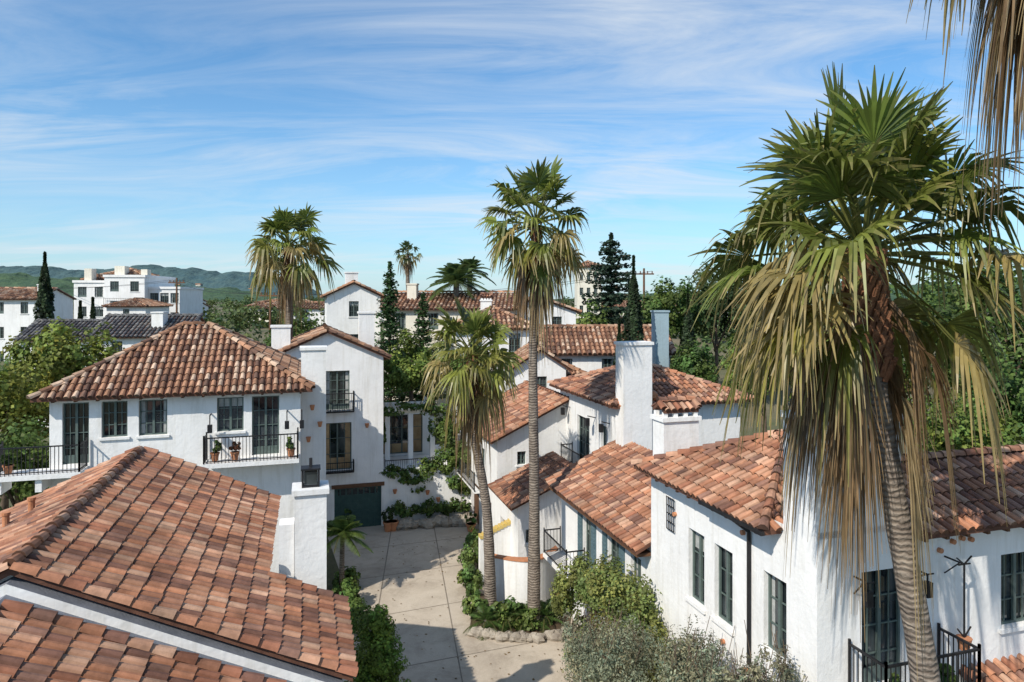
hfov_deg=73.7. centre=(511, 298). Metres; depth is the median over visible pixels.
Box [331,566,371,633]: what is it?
hedge shrub
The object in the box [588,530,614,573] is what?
window glass
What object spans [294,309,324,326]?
walls
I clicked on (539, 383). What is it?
window frames
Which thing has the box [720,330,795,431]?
deciduous tree
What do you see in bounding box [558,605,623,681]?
olive tree
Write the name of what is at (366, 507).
garage door
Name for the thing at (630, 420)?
walls
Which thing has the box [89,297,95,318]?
cypress tree
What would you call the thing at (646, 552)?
woodwork
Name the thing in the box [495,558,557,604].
wall
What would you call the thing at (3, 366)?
deciduous tree
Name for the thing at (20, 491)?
deciduous tree
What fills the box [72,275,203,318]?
walls
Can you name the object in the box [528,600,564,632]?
cycad
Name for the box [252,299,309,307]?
roof tiles
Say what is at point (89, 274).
chimneys
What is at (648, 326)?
roof tiles
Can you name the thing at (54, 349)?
deciduous tree
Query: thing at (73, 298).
roof deck
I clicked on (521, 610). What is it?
cycad
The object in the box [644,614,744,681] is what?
olive tree
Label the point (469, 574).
palm bed shrubs
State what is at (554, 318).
window glass
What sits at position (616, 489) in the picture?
roof tiles
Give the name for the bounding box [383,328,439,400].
deciduous tree
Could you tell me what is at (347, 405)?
window frames
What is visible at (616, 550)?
window frames
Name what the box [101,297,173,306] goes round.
roof tiles
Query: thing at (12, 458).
potted plant
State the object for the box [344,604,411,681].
conical shrub
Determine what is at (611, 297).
dark pine
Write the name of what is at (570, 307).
roof tiles
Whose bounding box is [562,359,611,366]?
window glass
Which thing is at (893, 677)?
potted plant
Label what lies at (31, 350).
walls
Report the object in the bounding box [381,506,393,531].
potted plant
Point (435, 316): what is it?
window glass
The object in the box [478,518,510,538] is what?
glazed tiles
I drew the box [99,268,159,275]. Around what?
roof tiles
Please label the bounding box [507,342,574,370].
roof tiles
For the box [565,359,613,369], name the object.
window frames
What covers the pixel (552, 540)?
ironwork
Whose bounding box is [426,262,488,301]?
feather palm
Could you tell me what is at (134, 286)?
window glass
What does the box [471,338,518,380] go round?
window glass
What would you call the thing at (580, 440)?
window frames
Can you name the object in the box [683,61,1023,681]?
fan palm
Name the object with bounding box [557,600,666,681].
olive tree
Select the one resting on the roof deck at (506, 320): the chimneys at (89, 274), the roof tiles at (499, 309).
the roof tiles at (499, 309)
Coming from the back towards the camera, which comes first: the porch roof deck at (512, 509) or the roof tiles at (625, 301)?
the roof tiles at (625, 301)
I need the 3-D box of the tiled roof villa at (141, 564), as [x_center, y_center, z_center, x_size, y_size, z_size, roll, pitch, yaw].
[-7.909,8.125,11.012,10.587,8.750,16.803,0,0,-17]
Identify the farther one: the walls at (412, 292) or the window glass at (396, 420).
the walls at (412, 292)
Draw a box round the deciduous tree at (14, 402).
[0,359,50,509]
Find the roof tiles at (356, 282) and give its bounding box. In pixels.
[320,280,383,296]
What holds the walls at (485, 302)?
on the ground
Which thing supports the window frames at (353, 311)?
attached to the walls at (336, 315)
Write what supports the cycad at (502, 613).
on the planting bed
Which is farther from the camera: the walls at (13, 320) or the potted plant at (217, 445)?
the walls at (13, 320)
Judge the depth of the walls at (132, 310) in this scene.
92.13 m
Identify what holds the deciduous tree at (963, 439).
on the ground
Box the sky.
[0,0,1023,298]
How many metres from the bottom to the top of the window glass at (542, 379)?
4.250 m
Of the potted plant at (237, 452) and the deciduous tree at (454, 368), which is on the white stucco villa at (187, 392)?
the potted plant at (237, 452)
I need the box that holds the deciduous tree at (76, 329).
[66,327,91,361]
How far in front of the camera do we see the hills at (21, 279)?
629.19 m
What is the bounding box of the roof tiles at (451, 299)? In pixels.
[379,290,520,308]
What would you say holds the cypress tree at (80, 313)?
on the ground
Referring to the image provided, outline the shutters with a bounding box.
[578,512,624,594]
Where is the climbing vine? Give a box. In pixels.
[380,400,470,495]
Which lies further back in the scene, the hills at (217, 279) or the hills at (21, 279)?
the hills at (217, 279)
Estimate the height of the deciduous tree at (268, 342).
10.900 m
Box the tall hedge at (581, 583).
[549,550,685,681]
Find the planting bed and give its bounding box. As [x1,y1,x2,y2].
[470,593,570,632]
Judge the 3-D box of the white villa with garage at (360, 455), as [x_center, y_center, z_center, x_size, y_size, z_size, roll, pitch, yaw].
[-8.884,6.650,41.062,11.312,11.700,8.745,0,0,-17]
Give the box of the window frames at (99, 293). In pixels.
[78,281,178,316]
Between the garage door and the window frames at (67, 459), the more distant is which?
the garage door
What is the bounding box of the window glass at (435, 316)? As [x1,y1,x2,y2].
[397,314,436,397]
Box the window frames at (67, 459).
[63,395,278,463]
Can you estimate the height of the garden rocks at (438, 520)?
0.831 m
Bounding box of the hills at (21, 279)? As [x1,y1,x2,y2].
[0,272,1023,301]
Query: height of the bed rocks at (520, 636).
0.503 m
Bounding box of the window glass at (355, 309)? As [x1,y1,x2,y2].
[350,305,357,337]
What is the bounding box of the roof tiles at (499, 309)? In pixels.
[457,304,539,328]
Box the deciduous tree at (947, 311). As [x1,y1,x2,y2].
[889,257,1014,425]
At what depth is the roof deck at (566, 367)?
41.32 m
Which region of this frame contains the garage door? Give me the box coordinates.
[334,486,380,527]
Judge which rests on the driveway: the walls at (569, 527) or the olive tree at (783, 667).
the olive tree at (783, 667)
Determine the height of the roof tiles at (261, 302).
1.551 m
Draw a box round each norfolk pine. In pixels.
[374,261,421,402]
[395,292,447,404]
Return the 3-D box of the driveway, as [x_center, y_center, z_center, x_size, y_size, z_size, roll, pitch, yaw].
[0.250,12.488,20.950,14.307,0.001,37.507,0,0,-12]
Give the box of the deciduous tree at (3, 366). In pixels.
[0,337,56,458]
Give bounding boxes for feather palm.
[327,515,373,594]
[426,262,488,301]
[454,256,496,292]
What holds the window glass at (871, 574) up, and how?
in the white villa at (719, 546)
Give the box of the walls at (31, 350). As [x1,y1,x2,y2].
[22,342,90,426]
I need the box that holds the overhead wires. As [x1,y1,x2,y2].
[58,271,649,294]
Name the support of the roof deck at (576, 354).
on the walls at (589, 363)
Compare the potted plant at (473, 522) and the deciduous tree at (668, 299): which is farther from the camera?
the deciduous tree at (668, 299)
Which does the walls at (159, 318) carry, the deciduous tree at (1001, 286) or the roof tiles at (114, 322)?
the roof tiles at (114, 322)
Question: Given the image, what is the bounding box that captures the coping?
[495,545,558,561]
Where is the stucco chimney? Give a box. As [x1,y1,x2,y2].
[650,310,669,366]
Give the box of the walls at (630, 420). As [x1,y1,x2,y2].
[560,341,739,453]
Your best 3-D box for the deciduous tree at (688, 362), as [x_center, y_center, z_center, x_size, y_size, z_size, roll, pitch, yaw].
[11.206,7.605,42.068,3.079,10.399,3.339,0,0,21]
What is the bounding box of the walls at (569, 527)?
[543,498,650,675]
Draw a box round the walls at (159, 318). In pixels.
[98,311,203,353]
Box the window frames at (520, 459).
[483,449,528,541]
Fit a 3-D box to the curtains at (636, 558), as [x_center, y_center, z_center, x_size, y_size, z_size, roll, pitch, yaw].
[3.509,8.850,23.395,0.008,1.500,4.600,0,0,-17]
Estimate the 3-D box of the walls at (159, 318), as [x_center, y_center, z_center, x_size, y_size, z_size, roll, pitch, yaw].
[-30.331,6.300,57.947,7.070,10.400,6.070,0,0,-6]
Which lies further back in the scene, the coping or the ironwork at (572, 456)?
the ironwork at (572, 456)
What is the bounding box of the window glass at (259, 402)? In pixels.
[66,397,277,454]
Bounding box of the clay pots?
[652,391,657,399]
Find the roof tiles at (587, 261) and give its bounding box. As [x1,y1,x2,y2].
[581,260,596,266]
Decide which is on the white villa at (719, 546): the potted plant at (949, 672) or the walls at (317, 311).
the potted plant at (949, 672)
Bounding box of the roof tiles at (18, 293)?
[0,287,76,298]
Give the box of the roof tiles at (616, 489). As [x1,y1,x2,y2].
[545,440,652,551]
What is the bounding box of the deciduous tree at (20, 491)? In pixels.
[0,415,48,505]
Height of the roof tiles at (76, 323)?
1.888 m
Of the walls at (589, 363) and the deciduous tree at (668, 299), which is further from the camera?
the deciduous tree at (668, 299)
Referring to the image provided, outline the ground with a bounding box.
[0,299,1023,614]
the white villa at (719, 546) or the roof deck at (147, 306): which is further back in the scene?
the roof deck at (147, 306)
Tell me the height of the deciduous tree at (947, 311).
14.966 m
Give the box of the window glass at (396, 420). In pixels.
[329,371,407,495]
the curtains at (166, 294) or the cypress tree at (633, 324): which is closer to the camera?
the cypress tree at (633, 324)
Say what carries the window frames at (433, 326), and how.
attached to the walls at (412, 292)
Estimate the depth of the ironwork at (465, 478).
36.87 m
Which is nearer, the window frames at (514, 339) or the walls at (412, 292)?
the window frames at (514, 339)
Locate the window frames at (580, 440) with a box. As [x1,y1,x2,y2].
[579,415,606,454]
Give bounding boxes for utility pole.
[168,278,184,312]
[259,292,276,334]
[635,268,653,317]
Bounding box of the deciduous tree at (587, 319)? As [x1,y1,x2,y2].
[572,297,609,326]
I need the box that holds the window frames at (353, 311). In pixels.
[349,301,358,335]
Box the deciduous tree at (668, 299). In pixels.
[639,275,702,339]
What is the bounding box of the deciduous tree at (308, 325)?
[266,305,320,343]
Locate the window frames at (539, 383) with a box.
[537,376,546,387]
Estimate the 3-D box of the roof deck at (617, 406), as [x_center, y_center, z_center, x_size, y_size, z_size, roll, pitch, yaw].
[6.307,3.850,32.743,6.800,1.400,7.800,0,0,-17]
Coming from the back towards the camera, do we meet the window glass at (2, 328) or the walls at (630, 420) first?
the window glass at (2, 328)
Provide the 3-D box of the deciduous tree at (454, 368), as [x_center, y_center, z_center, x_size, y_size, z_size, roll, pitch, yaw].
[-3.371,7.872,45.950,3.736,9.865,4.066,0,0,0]
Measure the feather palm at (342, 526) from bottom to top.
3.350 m
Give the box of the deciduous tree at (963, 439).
[908,386,1022,452]
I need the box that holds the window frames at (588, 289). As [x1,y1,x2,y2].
[580,272,596,311]
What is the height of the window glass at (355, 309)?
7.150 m
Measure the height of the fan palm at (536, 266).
17.987 m
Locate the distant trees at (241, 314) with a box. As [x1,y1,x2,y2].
[73,294,942,383]
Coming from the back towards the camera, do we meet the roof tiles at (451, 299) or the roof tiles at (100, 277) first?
the roof tiles at (100, 277)
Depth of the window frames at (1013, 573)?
15.08 m
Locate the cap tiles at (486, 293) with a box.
[480,292,492,296]
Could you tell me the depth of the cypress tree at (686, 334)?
44.83 m
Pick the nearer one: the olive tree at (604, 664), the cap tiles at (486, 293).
the olive tree at (604, 664)
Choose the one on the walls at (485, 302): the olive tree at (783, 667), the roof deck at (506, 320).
the roof deck at (506, 320)
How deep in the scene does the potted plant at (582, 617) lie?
24.67 m
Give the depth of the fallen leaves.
25.02 m
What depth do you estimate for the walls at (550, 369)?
41.53 m
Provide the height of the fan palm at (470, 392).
12.584 m
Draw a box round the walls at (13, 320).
[0,284,72,360]
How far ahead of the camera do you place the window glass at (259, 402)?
25.64 m
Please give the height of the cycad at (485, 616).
1.149 m
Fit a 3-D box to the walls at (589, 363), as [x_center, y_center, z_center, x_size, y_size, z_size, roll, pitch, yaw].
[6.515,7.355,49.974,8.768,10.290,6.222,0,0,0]
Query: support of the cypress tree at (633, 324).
on the ground
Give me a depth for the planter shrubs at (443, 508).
37.73 m
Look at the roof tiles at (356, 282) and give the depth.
59.68 m
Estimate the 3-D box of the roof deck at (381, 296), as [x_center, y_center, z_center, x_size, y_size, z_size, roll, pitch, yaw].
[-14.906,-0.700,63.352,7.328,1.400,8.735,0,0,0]
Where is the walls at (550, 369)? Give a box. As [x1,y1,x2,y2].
[507,351,565,392]
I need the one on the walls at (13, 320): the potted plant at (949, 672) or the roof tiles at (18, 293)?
the roof tiles at (18, 293)
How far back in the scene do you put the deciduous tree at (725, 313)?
60.52 m
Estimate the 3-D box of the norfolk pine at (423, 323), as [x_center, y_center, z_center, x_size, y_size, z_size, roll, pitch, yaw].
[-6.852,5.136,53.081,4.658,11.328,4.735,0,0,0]
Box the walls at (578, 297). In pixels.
[575,267,600,317]
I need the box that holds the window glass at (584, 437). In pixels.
[581,416,588,458]
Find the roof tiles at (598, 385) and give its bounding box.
[547,363,753,406]
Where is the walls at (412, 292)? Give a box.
[385,283,514,423]
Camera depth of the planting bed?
25.94 m
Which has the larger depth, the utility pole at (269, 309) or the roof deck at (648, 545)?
the utility pole at (269, 309)
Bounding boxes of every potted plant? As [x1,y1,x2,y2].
[1,454,16,473]
[210,440,220,460]
[229,441,240,459]
[285,436,295,455]
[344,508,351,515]
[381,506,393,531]
[386,504,399,531]
[464,512,476,531]
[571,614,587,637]
[888,672,899,681]
[939,663,955,681]
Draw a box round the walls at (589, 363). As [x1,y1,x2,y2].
[556,355,669,371]
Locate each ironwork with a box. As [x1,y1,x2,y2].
[458,458,478,524]
[543,526,596,627]
[561,405,609,462]
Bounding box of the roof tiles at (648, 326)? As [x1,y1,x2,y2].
[539,324,675,354]
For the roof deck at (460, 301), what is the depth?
58.35 m
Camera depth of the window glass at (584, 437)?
32.62 m
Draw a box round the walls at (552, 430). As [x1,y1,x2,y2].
[458,403,566,576]
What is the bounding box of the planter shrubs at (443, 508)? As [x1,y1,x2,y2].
[394,496,470,517]
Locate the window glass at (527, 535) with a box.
[483,449,528,540]
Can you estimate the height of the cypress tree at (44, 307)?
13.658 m
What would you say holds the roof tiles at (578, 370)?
on the roof deck
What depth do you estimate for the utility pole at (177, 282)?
89.94 m
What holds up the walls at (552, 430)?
on the ground
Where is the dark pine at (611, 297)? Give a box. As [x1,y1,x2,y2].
[578,232,636,323]
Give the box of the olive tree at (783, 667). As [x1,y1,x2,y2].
[688,620,807,681]
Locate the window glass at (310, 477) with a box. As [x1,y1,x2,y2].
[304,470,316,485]
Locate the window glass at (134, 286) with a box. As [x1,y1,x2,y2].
[79,282,175,315]
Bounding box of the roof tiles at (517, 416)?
[459,380,568,442]
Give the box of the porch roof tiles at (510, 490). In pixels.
[488,451,572,508]
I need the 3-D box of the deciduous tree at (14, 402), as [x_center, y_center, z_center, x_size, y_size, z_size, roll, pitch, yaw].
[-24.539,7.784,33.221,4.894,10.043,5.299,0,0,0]
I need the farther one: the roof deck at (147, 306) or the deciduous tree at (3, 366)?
the roof deck at (147, 306)
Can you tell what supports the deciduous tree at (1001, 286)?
on the ground
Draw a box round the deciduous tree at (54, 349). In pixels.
[1,316,124,389]
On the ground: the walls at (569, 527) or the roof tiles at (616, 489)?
the walls at (569, 527)
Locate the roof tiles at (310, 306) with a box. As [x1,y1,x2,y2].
[295,301,324,308]
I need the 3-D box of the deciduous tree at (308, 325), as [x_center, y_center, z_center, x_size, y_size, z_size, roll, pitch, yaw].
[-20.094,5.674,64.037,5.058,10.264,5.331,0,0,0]
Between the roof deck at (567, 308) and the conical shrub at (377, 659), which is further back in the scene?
the roof deck at (567, 308)
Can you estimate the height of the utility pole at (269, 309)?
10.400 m
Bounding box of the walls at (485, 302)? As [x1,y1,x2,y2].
[455,298,528,443]
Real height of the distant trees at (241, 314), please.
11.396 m
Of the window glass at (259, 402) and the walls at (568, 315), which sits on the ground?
the walls at (568, 315)
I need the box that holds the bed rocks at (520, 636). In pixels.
[467,626,571,644]
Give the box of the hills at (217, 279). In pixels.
[0,264,324,298]
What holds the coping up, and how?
on the wall at (511, 577)
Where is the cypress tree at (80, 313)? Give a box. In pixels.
[77,300,82,318]
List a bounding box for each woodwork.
[474,484,477,522]
[550,488,650,629]
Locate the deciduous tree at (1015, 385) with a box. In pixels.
[971,331,1023,444]
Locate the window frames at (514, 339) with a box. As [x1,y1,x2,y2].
[470,333,519,351]
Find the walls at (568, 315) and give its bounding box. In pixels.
[516,302,575,324]
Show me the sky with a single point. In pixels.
(133, 132)
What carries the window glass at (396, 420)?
in the white villa with garage at (360, 455)
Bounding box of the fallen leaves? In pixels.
[355,536,564,679]
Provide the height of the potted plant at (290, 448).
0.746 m
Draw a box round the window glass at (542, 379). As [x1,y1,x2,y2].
[537,377,544,386]
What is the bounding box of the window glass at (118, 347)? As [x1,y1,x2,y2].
[113,342,121,353]
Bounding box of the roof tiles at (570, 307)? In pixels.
[511,300,581,311]
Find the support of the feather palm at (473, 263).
on the ground
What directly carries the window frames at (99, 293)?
attached to the walls at (190, 300)
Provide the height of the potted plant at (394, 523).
1.399 m
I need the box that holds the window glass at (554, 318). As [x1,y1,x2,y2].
[521,317,560,323]
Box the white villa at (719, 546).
[631,395,1023,681]
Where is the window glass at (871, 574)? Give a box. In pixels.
[695,547,1023,667]
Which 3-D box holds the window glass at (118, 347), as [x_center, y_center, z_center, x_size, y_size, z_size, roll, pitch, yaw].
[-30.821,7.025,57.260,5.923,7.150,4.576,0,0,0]
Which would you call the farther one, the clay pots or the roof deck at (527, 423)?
the roof deck at (527, 423)
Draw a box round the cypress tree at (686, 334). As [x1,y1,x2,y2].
[677,292,696,357]
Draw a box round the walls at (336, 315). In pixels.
[324,272,379,346]
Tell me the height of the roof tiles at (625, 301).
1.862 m
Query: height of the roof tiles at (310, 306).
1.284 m
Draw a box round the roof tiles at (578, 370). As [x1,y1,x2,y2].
[562,360,586,374]
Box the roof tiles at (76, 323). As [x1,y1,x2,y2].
[13,318,101,340]
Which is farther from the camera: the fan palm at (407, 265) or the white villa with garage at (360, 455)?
the fan palm at (407, 265)
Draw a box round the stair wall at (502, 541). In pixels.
[479,524,510,581]
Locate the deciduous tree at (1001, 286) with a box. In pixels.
[914,253,1023,425]
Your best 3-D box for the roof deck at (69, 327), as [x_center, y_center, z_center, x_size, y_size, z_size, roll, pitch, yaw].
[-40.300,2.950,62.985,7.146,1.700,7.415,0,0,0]
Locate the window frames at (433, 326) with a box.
[396,313,437,396]
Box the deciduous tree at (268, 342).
[262,323,305,346]
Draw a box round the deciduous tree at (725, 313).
[673,262,758,381]
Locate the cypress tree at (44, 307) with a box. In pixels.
[33,251,54,321]
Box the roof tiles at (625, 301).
[608,300,641,306]
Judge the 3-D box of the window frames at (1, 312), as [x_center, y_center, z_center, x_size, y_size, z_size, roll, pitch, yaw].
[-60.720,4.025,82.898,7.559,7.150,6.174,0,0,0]
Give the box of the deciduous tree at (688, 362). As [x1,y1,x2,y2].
[670,337,719,382]
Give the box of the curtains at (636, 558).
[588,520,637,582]
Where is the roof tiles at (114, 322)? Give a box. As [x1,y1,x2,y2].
[85,313,203,337]
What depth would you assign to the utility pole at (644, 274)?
74.91 m
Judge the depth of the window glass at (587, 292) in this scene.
115.19 m
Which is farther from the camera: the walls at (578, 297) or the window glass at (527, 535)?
the walls at (578, 297)
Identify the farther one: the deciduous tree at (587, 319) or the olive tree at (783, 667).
the deciduous tree at (587, 319)
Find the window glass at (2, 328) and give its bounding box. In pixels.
[1,303,27,360]
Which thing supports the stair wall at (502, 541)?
on the ground
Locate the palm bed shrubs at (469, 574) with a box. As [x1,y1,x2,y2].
[456,525,562,630]
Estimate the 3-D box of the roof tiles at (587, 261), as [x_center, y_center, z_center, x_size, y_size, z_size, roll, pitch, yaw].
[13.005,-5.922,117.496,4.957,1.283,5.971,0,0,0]
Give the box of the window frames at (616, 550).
[586,518,640,587]
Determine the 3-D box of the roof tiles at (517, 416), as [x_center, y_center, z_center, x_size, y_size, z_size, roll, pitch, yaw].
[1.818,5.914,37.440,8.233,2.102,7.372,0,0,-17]
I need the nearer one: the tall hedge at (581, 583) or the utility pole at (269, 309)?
the tall hedge at (581, 583)
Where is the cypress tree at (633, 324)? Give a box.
[621,255,643,340]
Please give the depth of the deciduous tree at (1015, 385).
27.06 m
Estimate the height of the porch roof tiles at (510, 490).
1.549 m
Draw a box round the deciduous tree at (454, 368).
[441,343,486,447]
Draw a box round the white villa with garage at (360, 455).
[270,311,469,530]
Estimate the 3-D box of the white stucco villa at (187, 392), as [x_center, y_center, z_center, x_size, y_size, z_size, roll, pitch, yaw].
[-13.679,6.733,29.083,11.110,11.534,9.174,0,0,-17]
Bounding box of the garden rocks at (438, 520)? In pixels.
[394,512,476,530]
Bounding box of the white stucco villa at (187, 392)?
[0,321,326,572]
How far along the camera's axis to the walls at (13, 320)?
80.21 m
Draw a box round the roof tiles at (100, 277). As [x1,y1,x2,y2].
[80,274,103,279]
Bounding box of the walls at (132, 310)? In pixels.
[107,307,168,313]
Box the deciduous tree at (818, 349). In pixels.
[787,326,910,400]
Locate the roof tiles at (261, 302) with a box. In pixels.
[244,299,274,306]
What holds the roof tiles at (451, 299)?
on the roof deck at (460, 301)
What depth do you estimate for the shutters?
24.43 m
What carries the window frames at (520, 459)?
attached to the walls at (552, 430)
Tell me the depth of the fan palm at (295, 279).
41.34 m
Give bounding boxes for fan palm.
[245,204,343,339]
[394,240,422,292]
[419,297,528,606]
[474,155,589,628]
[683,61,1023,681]
[906,0,1023,263]
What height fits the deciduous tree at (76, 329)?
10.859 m
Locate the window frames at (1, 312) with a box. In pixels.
[0,302,27,361]
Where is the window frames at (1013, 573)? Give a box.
[693,530,1023,681]
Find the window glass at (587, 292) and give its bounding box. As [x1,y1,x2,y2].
[580,274,596,312]
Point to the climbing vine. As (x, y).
(448, 455)
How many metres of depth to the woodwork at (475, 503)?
38.10 m
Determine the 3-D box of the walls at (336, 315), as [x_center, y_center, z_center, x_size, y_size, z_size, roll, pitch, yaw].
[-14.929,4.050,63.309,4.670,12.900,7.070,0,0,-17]
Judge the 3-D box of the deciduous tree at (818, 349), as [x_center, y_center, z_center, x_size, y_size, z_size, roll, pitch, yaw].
[17.253,6.769,36.114,6.396,12.070,4.764,0,0,0]
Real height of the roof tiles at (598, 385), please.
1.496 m
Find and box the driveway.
[328,523,590,681]
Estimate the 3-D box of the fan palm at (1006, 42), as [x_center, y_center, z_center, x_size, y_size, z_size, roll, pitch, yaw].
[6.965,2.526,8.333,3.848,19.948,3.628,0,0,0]
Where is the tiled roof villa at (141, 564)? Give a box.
[0,446,358,681]
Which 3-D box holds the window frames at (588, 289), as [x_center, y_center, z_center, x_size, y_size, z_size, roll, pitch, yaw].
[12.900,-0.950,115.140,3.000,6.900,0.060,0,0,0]
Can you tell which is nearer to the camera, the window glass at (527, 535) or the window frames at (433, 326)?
the window glass at (527, 535)
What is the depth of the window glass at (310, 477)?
15.93 m
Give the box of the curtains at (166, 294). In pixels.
[96,287,178,308]
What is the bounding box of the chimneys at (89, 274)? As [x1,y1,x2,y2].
[84,266,150,279]
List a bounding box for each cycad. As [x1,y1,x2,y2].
[463,603,505,640]
[484,603,519,631]
[501,603,550,630]
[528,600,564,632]
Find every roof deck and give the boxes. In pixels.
[0,289,76,299]
[18,321,98,341]
[89,316,205,338]
[102,301,171,306]
[320,283,384,297]
[380,293,514,309]
[462,389,568,444]
[488,487,549,510]
[489,309,528,329]
[513,350,572,371]
[528,301,580,313]
[544,327,674,355]
[547,463,650,554]
[549,369,753,408]
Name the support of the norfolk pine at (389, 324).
on the ground
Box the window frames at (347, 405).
[326,370,421,469]

